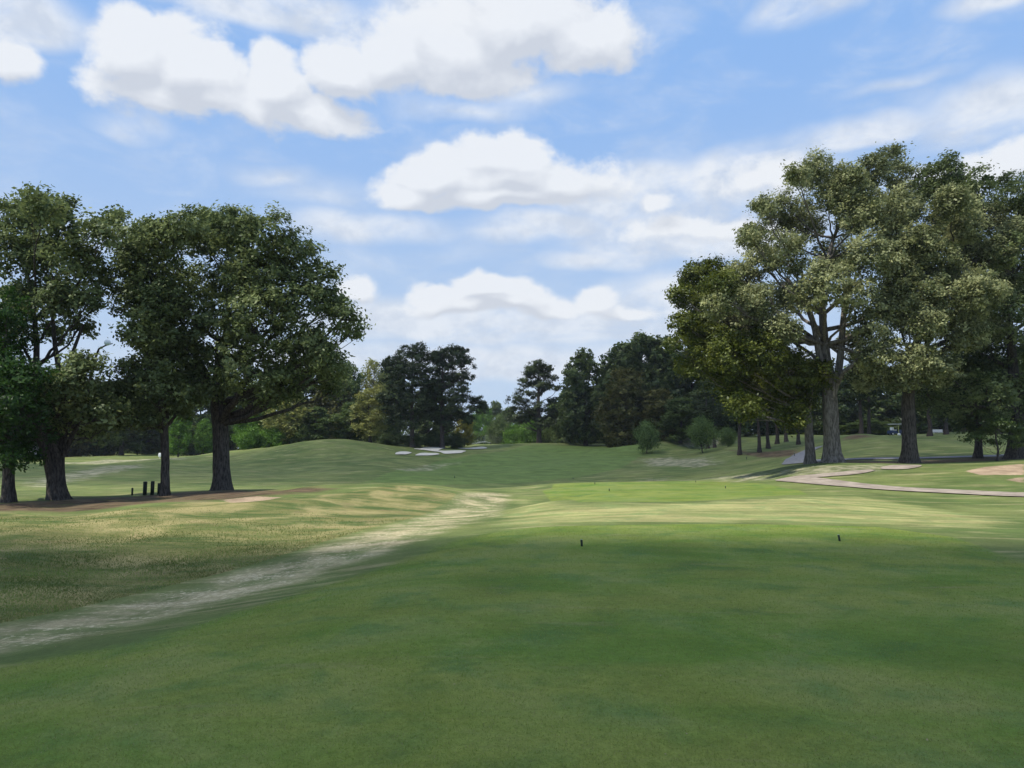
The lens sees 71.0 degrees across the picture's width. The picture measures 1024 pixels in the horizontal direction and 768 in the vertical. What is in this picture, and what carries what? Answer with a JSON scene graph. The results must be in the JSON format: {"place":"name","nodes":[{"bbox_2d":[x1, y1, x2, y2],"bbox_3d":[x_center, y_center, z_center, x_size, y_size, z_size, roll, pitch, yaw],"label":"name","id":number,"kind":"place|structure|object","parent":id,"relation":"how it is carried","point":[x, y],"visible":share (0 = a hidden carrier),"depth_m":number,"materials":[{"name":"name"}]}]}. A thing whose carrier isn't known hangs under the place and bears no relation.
{"place":"outdoors","nodes":[
{"label":"outdoors","id":0,"kind":"place"},
{"bbox_2d":[0,432,1023,767],"bbox_3d":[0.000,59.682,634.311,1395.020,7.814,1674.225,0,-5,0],"label":"ground","id":1,"kind":"structure","parent":0,"point":[496,494],"depth_m":10.73,"materials":[{"name":"green plant"}]},
{"bbox_2d":[0,285,63,502],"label":"maple tree","id":2,"kind":"object","parent":1,"relation":"on","point":[16,373],"visible":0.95,"depth_m":39.37,"materials":[{"name":"green plant"}]},
{"bbox_2d":[0,181,138,499],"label":"oak tree","id":3,"kind":"object","parent":1,"relation":"on","point":[30,215],"visible":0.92,"depth_m":43.05,"materials":[{"name":"green plant"}]},
{"bbox_2d":[56,380,98,456],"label":"woodland tree","id":4,"kind":"object","parent":1,"relation":"on","point":[79,448],"visible":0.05,"depth_m":177.30,"materials":[{"name":"green plant"}]},
{"bbox_2d":[73,378,118,456],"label":"woodland tree","id":5,"kind":"object","parent":1,"relation":"on","point":[103,451],"visible":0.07,"depth_m":182.05,"materials":[{"name":"green plant"}]},
{"bbox_2d":[96,380,152,454],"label":"woodland tree","id":6,"kind":"object","parent":1,"relation":"on","point":[121,443],"visible":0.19,"depth_m":179.46,"materials":[{"name":"green plant"}]},
{"bbox_2d":[143,481,146,494],"bbox_3d":[-24.563,7.028,48.052,0.258,1.018,0.251,0,-5,0],"label":"wooden post","id":7,"kind":"object","parent":1,"relation":"on","point":[144,487],"visible":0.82,"depth_m":47.97,"materials":[{"name":"green paint"}]},
{"bbox_2d":[123,429,170,454],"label":"woodland tree","id":8,"kind":"object","parent":1,"relation":"on","point":[151,447],"visible":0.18,"depth_m":187.14,"materials":[{"name":"green plant"}]},
{"bbox_2d":[150,481,154,494],"bbox_3d":[-24.164,7.036,48.252,0.246,1.022,0.240,0,-5,0],"label":"wooden post","id":9,"kind":"object","parent":1,"relation":"on","point":[152,488],"visible":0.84,"depth_m":48.17,"materials":[{"name":"green paint"}]},
{"bbox_2d":[94,205,222,495],"bbox_3d":[-23.688,-2.030,47.601,7.204,19.268,13.045,5,-7,-40],"label":"oak tree","id":10,"kind":"object","parent":1,"relation":"on","point":[158,397],"visible":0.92,"depth_m":44.94,"materials":[{"name":"green plant"}]},
{"bbox_2d":[149,422,194,453],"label":"woodland tree","id":11,"kind":"object","parent":1,"relation":"on","point":[159,444],"visible":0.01,"depth_m":190.93,"materials":[{"name":"green plant"}]},
{"bbox_2d":[168,415,194,456],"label":"bush","id":12,"kind":"object","parent":1,"relation":"on","point":[183,437],"visible":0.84,"depth_m":158.85,"materials":[{"name":"green plant"}]},
{"bbox_2d":[169,394,212,455],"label":"woodland tree","id":13,"kind":"object","parent":1,"relation":"on","point":[190,451],"visible":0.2,"depth_m":177.00,"materials":[{"name":"green plant"}]},
{"bbox_2d":[193,418,212,453],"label":"bush","id":14,"kind":"object","parent":1,"relation":"on","point":[203,444],"visible":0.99,"depth_m":163.72,"materials":[{"name":"green plant"}]},
{"bbox_2d":[0,505,412,622],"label":"rough grass","id":15,"kind":"structure","parent":1,"relation":"on","point":[32,573],"depth_m":18.25,"materials":[{"name":"green plant"}]},
{"bbox_2d":[210,378,261,452],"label":"woodland tree","id":16,"kind":"object","parent":1,"relation":"on","point":[232,445],"visible":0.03,"depth_m":181.54,"materials":[{"name":"green plant"}]},
{"bbox_2d":[230,422,258,444],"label":"tree","id":17,"kind":"object","parent":1,"relation":"on","point":[243,426],"visible":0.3,"depth_m":147.18,"materials":[{"name":"green plant"}]},
{"bbox_2d":[233,426,266,449],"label":"bush","id":18,"kind":"object","parent":1,"relation":"on","point":[249,438],"visible":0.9,"depth_m":144.15,"materials":[{"name":"green plant"}]},
{"bbox_2d":[250,409,276,446],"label":"tree","id":19,"kind":"object","parent":1,"relation":"on","point":[258,423],"visible":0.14,"depth_m":150.53,"materials":[{"name":"green plant"}]},
{"bbox_2d":[152,199,375,490],"bbox_3d":[-18.039,-3.193,50.024,16.848,21.939,14.010,0,-5,0],"label":"oak tree","id":20,"kind":"object","parent":1,"relation":"on","point":[244,284],"visible":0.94,"depth_m":47.07,"materials":[{"name":"green plant"}]},
{"bbox_2d":[258,427,290,447],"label":"bush","id":21,"kind":"object","parent":1,"relation":"on","point":[272,437],"visible":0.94,"depth_m":144.68,"materials":[{"name":"green plant"}]},
{"bbox_2d":[260,395,313,443],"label":"tree","id":22,"kind":"object","parent":1,"relation":"on","point":[285,424],"visible":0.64,"depth_m":146.27,"materials":[{"name":"green plant"}]},
{"bbox_2d":[287,422,318,443],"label":"bush","id":23,"kind":"object","parent":1,"relation":"on","point":[299,437],"visible":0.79,"depth_m":145.64,"materials":[{"name":"green plant"}]},
{"bbox_2d":[279,374,335,444],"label":"woodland tree","id":24,"kind":"object","parent":1,"relation":"on","point":[309,390],"visible":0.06,"depth_m":167.78,"materials":[{"name":"green plant"}]},
{"bbox_2d":[293,406,335,440],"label":"tree","id":25,"kind":"object","parent":1,"relation":"on","point":[312,416],"visible":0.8,"depth_m":147.89,"materials":[{"name":"green plant"}]},
{"bbox_2d":[310,416,340,438],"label":"tree","id":26,"kind":"object","parent":1,"relation":"on","point":[331,436],"visible":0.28,"depth_m":149.99,"materials":[{"name":"green plant"}]},
{"bbox_2d":[304,377,353,438],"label":"woodland tree","id":27,"kind":"object","parent":1,"relation":"on","point":[335,410],"visible":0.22,"depth_m":165.68,"materials":[{"name":"green plant"}]},
{"bbox_2d":[329,401,366,440],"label":"tree","id":28,"kind":"object","parent":1,"relation":"on","point":[346,431],"visible":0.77,"depth_m":149.94,"materials":[{"name":"green plant"}]},
{"bbox_2d":[338,360,366,440],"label":"woodland tree","id":29,"kind":"object","parent":1,"relation":"on","point":[353,385],"visible":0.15,"depth_m":173.72,"materials":[{"name":"green plant"}]},
{"bbox_2d":[346,387,393,442],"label":"tree","id":30,"kind":"object","parent":1,"relation":"on","point":[371,431],"visible":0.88,"depth_m":148.59,"materials":[{"name":"green plant"}]},
{"bbox_2d":[356,357,387,441],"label":"woodland tree","id":31,"kind":"object","parent":1,"relation":"on","point":[368,376],"visible":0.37,"depth_m":180.46,"materials":[{"name":"green plant"}]},
{"bbox_2d":[377,431,405,445],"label":"bush","id":32,"kind":"object","parent":1,"relation":"on","point":[393,439],"visible":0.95,"depth_m":144.65,"materials":[{"name":"green plant"}]},
{"bbox_2d":[377,373,409,441],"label":"woodland tree","id":33,"kind":"object","parent":1,"relation":"on","point":[396,429],"visible":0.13,"depth_m":189.09,"materials":[{"name":"green plant"}]},
{"bbox_2d":[395,451,410,453],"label":"sand bunker","id":34,"kind":"object","parent":1,"relation":"on","point":[402,452],"visible":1,"depth_m":128.27},
{"bbox_2d":[375,341,440,447],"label":"pine tree","id":35,"kind":"object","parent":1,"relation":"on","point":[397,366],"visible":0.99,"depth_m":144.31,"materials":[{"name":"green plant"}]},
{"bbox_2d":[400,433,428,446],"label":"bush","id":36,"kind":"object","parent":1,"relation":"on","point":[418,441],"visible":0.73,"depth_m":145.26,"materials":[{"name":"green plant"}]},
{"bbox_2d":[416,453,438,454],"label":"sand bunker","id":37,"kind":"object","parent":1,"relation":"on","point":[427,453],"visible":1,"depth_m":129.78},
{"bbox_2d":[409,390,453,443],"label":"woodland tree","id":38,"kind":"object","parent":1,"relation":"on","point":[423,429],"visible":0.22,"depth_m":182.33,"materials":[{"name":"green plant"}]},
{"bbox_2d":[421,432,447,447],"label":"bush","id":39,"kind":"object","parent":1,"relation":"on","point":[431,439],"visible":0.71,"depth_m":147.76,"materials":[{"name":"green plant"}]},
{"bbox_2d":[415,447,464,453],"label":"sand bunker","id":40,"kind":"object","parent":1,"relation":"on","point":[437,449],"visible":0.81,"depth_m":136.41},
{"bbox_2d":[420,344,490,448],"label":"pine tree","id":41,"kind":"object","parent":1,"relation":"on","point":[450,412],"visible":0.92,"depth_m":146.29,"materials":[{"name":"green plant"}]},
{"bbox_2d":[444,431,468,448],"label":"bush","id":42,"kind":"object","parent":1,"relation":"on","point":[455,441],"visible":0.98,"depth_m":148.57,"materials":[{"name":"green plant"}]},
{"bbox_2d":[454,412,476,446],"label":"tree","id":43,"kind":"object","parent":1,"relation":"on","point":[466,429],"visible":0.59,"depth_m":156.72,"materials":[{"name":"green plant"}]},
{"bbox_2d":[461,447,486,448],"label":"sand bunker","id":44,"kind":"object","parent":1,"relation":"on","point":[475,448],"visible":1,"depth_m":145.93},
{"bbox_2d":[469,414,482,440],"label":"tree","id":45,"kind":"object","parent":1,"relation":"on","point":[476,428],"visible":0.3,"depth_m":238.37,"materials":[{"name":"green plant"}]},
{"bbox_2d":[472,408,492,439],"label":"tree","id":46,"kind":"object","parent":1,"relation":"on","point":[485,419],"visible":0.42,"depth_m":262.87,"materials":[{"name":"green plant"}]},
{"bbox_2d":[77,426,896,455],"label":"undergrowth","id":47,"kind":"object","parent":1,"relation":"on","point":[480,439],"visible":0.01,"depth_m":215.34,"materials":[{"name":"green plant"}]},
{"bbox_2d":[485,414,509,443],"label":"bush","id":48,"kind":"object","parent":1,"relation":"on","point":[497,427],"visible":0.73,"depth_m":194.40,"materials":[{"name":"green plant"}]},
{"bbox_2d":[486,400,511,422],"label":"tree","id":49,"kind":"object","parent":1,"relation":"on","point":[497,409],"visible":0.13,"depth_m":289.18,"materials":[{"name":"green plant"}]},
{"bbox_2d":[500,406,520,430],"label":"tree","id":50,"kind":"object","parent":1,"relation":"on","point":[505,414],"visible":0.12,"depth_m":267.95,"materials":[{"name":"green plant"}]},
{"bbox_2d":[502,422,522,443],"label":"bush","id":51,"kind":"object","parent":1,"relation":"on","point":[513,433],"visible":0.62,"depth_m":188.46,"materials":[{"name":"green plant"}]},
{"bbox_2d":[518,419,543,442],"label":"bush","id":52,"kind":"object","parent":1,"relation":"on","point":[528,436],"visible":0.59,"depth_m":186.07,"materials":[{"name":"green plant"}]},
{"bbox_2d":[503,358,562,442],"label":"pine tree","id":53,"kind":"object","parent":1,"relation":"on","point":[534,414],"visible":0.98,"depth_m":171.09,"materials":[{"name":"green plant"}]},
{"bbox_2d":[536,425,553,442],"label":"bush","id":54,"kind":"object","parent":1,"relation":"on","point":[546,435],"visible":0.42,"depth_m":187.49,"materials":[{"name":"green plant"}]},
{"bbox_2d":[551,426,564,442],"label":"bush","id":55,"kind":"object","parent":1,"relation":"on","point":[557,432],"visible":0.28,"depth_m":183.61,"materials":[{"name":"green plant"}]},
{"bbox_2d":[547,389,579,443],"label":"woodland tree","id":56,"kind":"object","parent":1,"relation":"on","point":[554,428],"visible":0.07,"depth_m":183.64,"materials":[{"name":"green plant"}]},
{"bbox_2d":[555,347,604,445],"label":"woodland tree","id":57,"kind":"object","parent":1,"relation":"on","point":[577,412],"visible":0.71,"depth_m":162.42,"materials":[{"name":"green plant"}]},
{"bbox_2d":[583,342,638,444],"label":"woodland tree","id":58,"kind":"object","parent":1,"relation":"on","point":[599,389],"visible":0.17,"depth_m":159.57,"materials":[{"name":"green plant"}]},
{"bbox_2d":[591,365,660,447],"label":"woodland tree","id":59,"kind":"object","parent":1,"relation":"on","point":[613,422],"visible":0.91,"depth_m":145.27,"materials":[{"name":"green plant"}]},
{"bbox_2d":[609,331,671,439],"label":"woodland tree","id":60,"kind":"object","parent":1,"relation":"on","point":[640,343],"visible":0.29,"depth_m":156.59,"materials":[{"name":"green plant"}]},
{"bbox_2d":[632,416,662,453],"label":"bush","id":61,"kind":"object","parent":1,"relation":"on","point":[648,431],"visible":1,"depth_m":124.99,"materials":[{"name":"green plant"}]},
{"bbox_2d":[630,387,685,441],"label":"woodland tree","id":62,"kind":"object","parent":1,"relation":"on","point":[655,408],"visible":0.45,"depth_m":143.00,"materials":[{"name":"green plant"}]},
{"bbox_2d":[629,334,694,432],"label":"woodland tree","id":63,"kind":"object","parent":1,"relation":"on","point":[658,383],"visible":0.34,"depth_m":153.11,"materials":[{"name":"green plant"}]},
{"bbox_2d":[655,396,702,443],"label":"woodland tree","id":64,"kind":"object","parent":1,"relation":"on","point":[670,419],"visible":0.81,"depth_m":138.35,"materials":[{"name":"green plant"}]},
{"bbox_2d":[663,348,717,433],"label":"woodland tree","id":65,"kind":"object","parent":1,"relation":"on","point":[692,394],"visible":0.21,"depth_m":149.44,"materials":[{"name":"green plant"}]},
{"bbox_2d":[684,413,720,452],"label":"bush","id":66,"kind":"object","parent":1,"relation":"on","point":[705,428],"visible":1,"depth_m":116.73,"materials":[{"name":"green plant"}]},
{"bbox_2d":[690,390,723,448],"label":"pine tree","id":67,"kind":"object","parent":1,"relation":"on","point":[705,409],"visible":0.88,"depth_m":127.62,"materials":[{"name":"green plant"}]},
{"bbox_2d":[707,390,728,447],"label":"pine tree","id":68,"kind":"object","parent":1,"relation":"on","point":[719,416],"visible":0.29,"depth_m":135.47,"materials":[{"name":"green plant"}]},
{"bbox_2d":[693,369,749,434],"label":"woodland tree","id":69,"kind":"object","parent":1,"relation":"on","point":[735,426],"visible":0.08,"depth_m":147.25,"materials":[{"name":"green plant"}]},
{"bbox_2d":[717,426,737,446],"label":"bush","id":70,"kind":"object","parent":1,"relation":"on","point":[725,438],"visible":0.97,"depth_m":121.02,"materials":[{"name":"green plant"}]},
{"bbox_2d":[727,415,756,454],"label":"pine tree","id":71,"kind":"object","parent":1,"relation":"on","point":[739,451],"visible":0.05,"depth_m":99.41,"materials":[{"name":"brown plant"}]},
{"bbox_2d":[659,253,838,464],"bbox_3d":[19.362,-2.416,60.085,16.120,18.760,13.133,3,-6,-28],"label":"oak tree","id":72,"kind":"object","parent":1,"relation":"on","point":[765,389],"visible":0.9,"depth_m":57.05,"materials":[{"name":"green plant"}]},
{"bbox_2d":[727,417,775,436],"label":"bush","id":73,"kind":"object","parent":1,"relation":"on","point":[753,426],"visible":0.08,"depth_m":156.46,"materials":[{"name":"green plant"}]},
{"bbox_2d":[746,369,761,452],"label":"pine tree","id":74,"kind":"object","parent":1,"relation":"on","point":[759,449],"depth_m":100.52,"materials":[{"name":"brown plant"}]},
{"bbox_2d":[759,411,784,448],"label":"pine tree","id":75,"kind":"object","parent":1,"relation":"on","point":[768,446],"visible":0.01,"depth_m":103.53,"materials":[{"name":"brown plant"}]},
{"bbox_2d":[774,406,779,443],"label":"pine tree","id":76,"kind":"object","parent":1,"relation":"on","point":[777,440],"depth_m":108.47,"materials":[{"name":"brown plant"}]},
{"bbox_2d":[751,422,804,435],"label":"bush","id":77,"kind":"object","parent":1,"relation":"on","point":[781,432],"visible":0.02,"depth_m":161.60,"materials":[{"name":"green plant"}]},
{"bbox_2d":[784,374,789,441],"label":"pine tree","id":78,"kind":"object","parent":1,"relation":"on","point":[786,437],"depth_m":119.61,"materials":[{"name":"brown plant"}]},
{"bbox_2d":[785,365,800,444],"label":"pine tree","id":79,"kind":"object","parent":1,"relation":"on","point":[798,441],"visible":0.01,"depth_m":105.62,"materials":[{"name":"brown plant"}]},
{"bbox_2d":[696,138,926,462],"bbox_3d":[24.590,-7.702,58.857,21.094,28.809,14.996,0,-5,0],"label":"oak tree","id":80,"kind":"object","parent":1,"relation":"on","point":[847,200],"visible":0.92,"depth_m":56.26,"materials":[{"name":"green plant"}]},
{"bbox_2d":[800,383,822,434],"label":"woodland tree","id":81,"kind":"object","parent":1,"relation":"on","point":[815,413],"visible":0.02,"depth_m":165.17,"materials":[{"name":"green plant"}]},
{"bbox_2d":[802,380,855,434],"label":"woodland tree","id":82,"kind":"object","parent":1,"relation":"on","point":[818,424],"visible":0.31,"depth_m":161.37,"materials":[{"name":"green plant"}]},
{"bbox_2d":[840,357,881,433],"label":"pine tree","id":83,"kind":"object","parent":1,"relation":"on","point":[853,395],"visible":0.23,"depth_m":97.87,"materials":[{"name":"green plant"}]},
{"bbox_2d":[840,364,891,434],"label":"woodland tree","id":84,"kind":"object","parent":1,"relation":"on","point":[872,407],"visible":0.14,"depth_m":162.71,"materials":[{"name":"green plant"}]},
{"bbox_2d":[839,418,895,434],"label":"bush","id":85,"kind":"object","parent":1,"relation":"on","point":[877,428],"visible":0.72,"depth_m":148.24,"materials":[{"name":"green plant"}]},
{"bbox_2d":[850,359,889,433],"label":"pine tree","id":86,"kind":"object","parent":1,"relation":"on","point":[868,404],"visible":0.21,"depth_m":100.72,"materials":[{"name":"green plant"}]},
{"bbox_2d":[853,370,901,431],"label":"woodland tree","id":87,"kind":"object","parent":1,"relation":"on","point":[894,407],"visible":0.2,"depth_m":160.30,"materials":[{"name":"green plant"}]},
{"bbox_2d":[782,446,1003,463],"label":"cart path","id":88,"kind":"structure","parent":1,"relation":"on","point":[797,458],"depth_m":68.26,"materials":[{"name":"concrete"}]},
{"bbox_2d":[776,469,1023,495],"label":"cart path","id":89,"kind":"structure","parent":1,"relation":"on","point":[812,478],"depth_m":42.56,"materials":[{"name":"beige concrete"}]},
{"bbox_2d":[881,465,921,468],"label":"cart path","id":90,"kind":"structure","parent":1,"relation":"on","point":[898,466],"depth_m":52.20,"materials":[{"name":"beige concrete"}]},
{"bbox_2d":[877,364,939,434],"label":"woodland tree","id":91,"kind":"object","parent":1,"relation":"on","point":[921,419],"visible":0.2,"depth_m":157.58,"materials":[{"name":"green plant"}]},
{"bbox_2d":[899,380,950,435],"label":"pine tree","id":92,"kind":"object","parent":1,"relation":"on","point":[930,432],"visible":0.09,"depth_m":99.70,"materials":[{"name":"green plant"}]},
{"bbox_2d":[917,393,950,433],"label":"woodland tree","id":93,"kind":"object","parent":1,"relation":"on","point":[938,427],"visible":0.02,"depth_m":164.60,"materials":[{"name":"green plant"}]},
{"bbox_2d":[923,388,952,434],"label":"pine tree","id":94,"kind":"object","parent":1,"relation":"on","point":[945,431],"visible":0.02,"depth_m":99.80,"materials":[{"name":"brown plant"}]},
{"bbox_2d":[870,181,1023,463],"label":"oak tree","id":95,"kind":"object","parent":1,"relation":"on","point":[958,290],"visible":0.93,"depth_m":54.72,"materials":[{"name":"green plant"}]},
{"bbox_2d":[932,364,987,431],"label":"woodland tree","id":96,"kind":"object","parent":1,"relation":"on","point":[949,425],"visible":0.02,"depth_m":159.19,"materials":[{"name":"green plant"}]},
{"bbox_2d":[901,149,1023,458],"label":"oak tree","id":97,"kind":"object","parent":1,"relation":"on","point":[1010,399],"visible":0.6,"depth_m":58.69,"materials":[{"name":"green plant"}]},
{"bbox_2d":[932,324,1011,458],"bbox_3d":[40.858,-0.408,63.555,7.085,14.509,10.304,-4,-7,39],"label":"oak tree","id":98,"kind":"object","parent":1,"relation":"on","point":[968,424],"visible":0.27,"depth_m":61.47,"materials":[{"name":"green plant"}]},
{"bbox_2d":[957,412,1023,460],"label":"dogwood tree","id":99,"kind":"object","parent":1,"relation":"on","point":[1001,423],"visible":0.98,"depth_m":55.68,"materials":[{"name":"green plant"}]},
{"bbox_2d":[982,356,1023,433],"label":"woodland tree","id":100,"kind":"object","parent":1,"relation":"on","point":[1002,431],"depth_m":150.85,"materials":[{"name":"green plant"}]},
{"bbox_2d":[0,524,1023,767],"bbox_3d":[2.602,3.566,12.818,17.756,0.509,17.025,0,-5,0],"label":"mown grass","id":101,"kind":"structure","parent":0,"point":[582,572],"depth_m":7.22,"materials":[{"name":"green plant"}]},
{"bbox_2d":[0,0,1023,434],"label":"sky","id":102,"kind":"structure","parent":0,"point":[512,183],"materials":[{"name":"blue"}]},
{"bbox_2d":[887,424,901,434],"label":"golf cart","id":103,"kind":"object","parent":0,"point":[890,432],"visible":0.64,"depth_m":117.51,"materials":[{"name":"blue paint"}]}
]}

